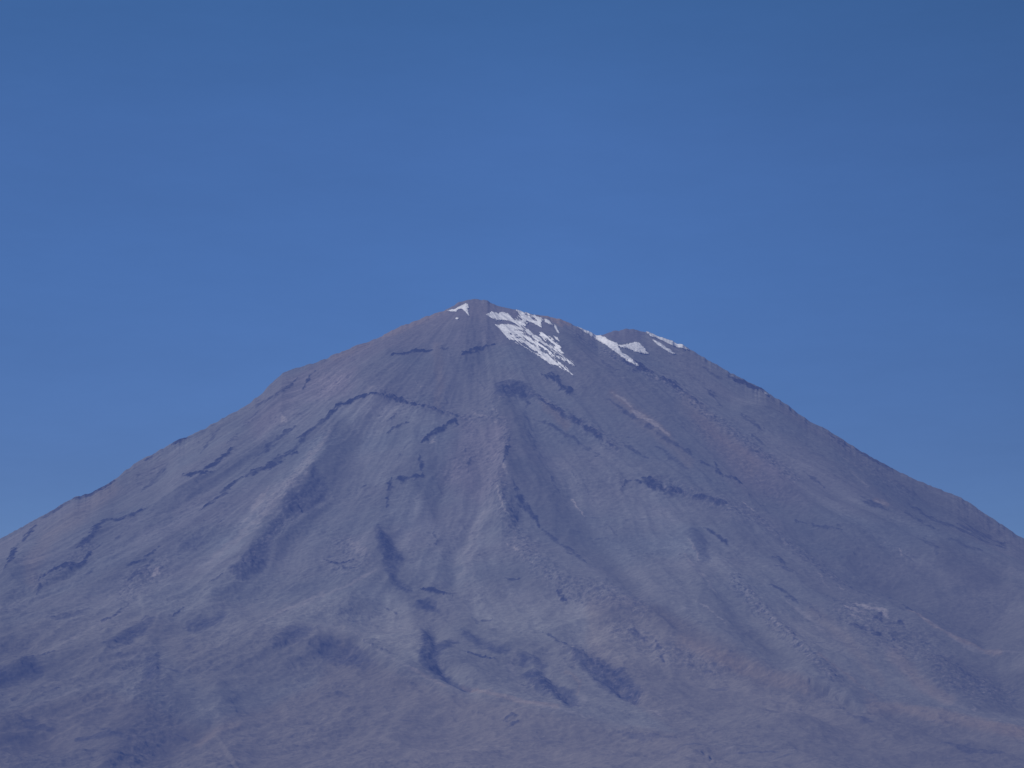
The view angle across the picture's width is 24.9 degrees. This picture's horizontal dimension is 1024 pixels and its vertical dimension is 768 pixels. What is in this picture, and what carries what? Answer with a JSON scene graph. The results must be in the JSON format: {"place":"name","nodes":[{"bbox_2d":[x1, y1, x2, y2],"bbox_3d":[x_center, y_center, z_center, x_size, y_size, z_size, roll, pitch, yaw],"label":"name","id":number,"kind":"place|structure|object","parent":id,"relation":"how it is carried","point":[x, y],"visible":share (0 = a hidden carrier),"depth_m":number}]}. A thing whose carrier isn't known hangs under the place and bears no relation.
{"place":"outdoors","nodes":[
{"label":"outdoors","id":0,"kind":"place"},
{"bbox_2d":[0,299,1023,767],"bbox_3d":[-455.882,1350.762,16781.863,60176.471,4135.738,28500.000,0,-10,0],"label":"mountain","id":1,"kind":"structure","parent":0,"point":[474,539],"depth_m":11407.41},
{"bbox_2d":[447,303,469,315],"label":"snow patch","id":2,"kind":"object","parent":1,"relation":"on","point":[465,307],"visible":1,"depth_m":16883.21},
{"bbox_2d":[486,309,574,375],"bbox_3d":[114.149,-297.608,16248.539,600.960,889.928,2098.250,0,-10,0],"label":"snowfield","id":3,"kind":"structure","parent":1,"relation":"on","point":[508,329],"depth_m":16105.86},
{"bbox_2d":[577,326,638,365],"bbox_3d":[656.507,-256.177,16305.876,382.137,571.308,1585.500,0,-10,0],"label":"snow patch","id":4,"kind":"object","parent":1,"relation":"on","point":[612,345],"visible":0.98,"depth_m":16068.09},
{"bbox_2d":[618,342,647,353],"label":"snow patch","id":5,"kind":"object","parent":1,"relation":"on","point":[636,347],"visible":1,"depth_m":16122.82},
{"bbox_2d":[653,339,674,353],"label":"snow patch","id":6,"kind":"object","parent":1,"relation":"on","point":[662,346],"visible":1,"depth_m":16372.47},
{"bbox_2d":[646,331,688,349],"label":"snow patch","id":7,"kind":"object","parent":1,"relation":"on","point":[671,342],"visible":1,"depth_m":16716.54},
{"bbox_2d":[0,0,1023,537],"label":"sky","id":8,"kind":"structure","parent":0,"point":[203,203]}
]}

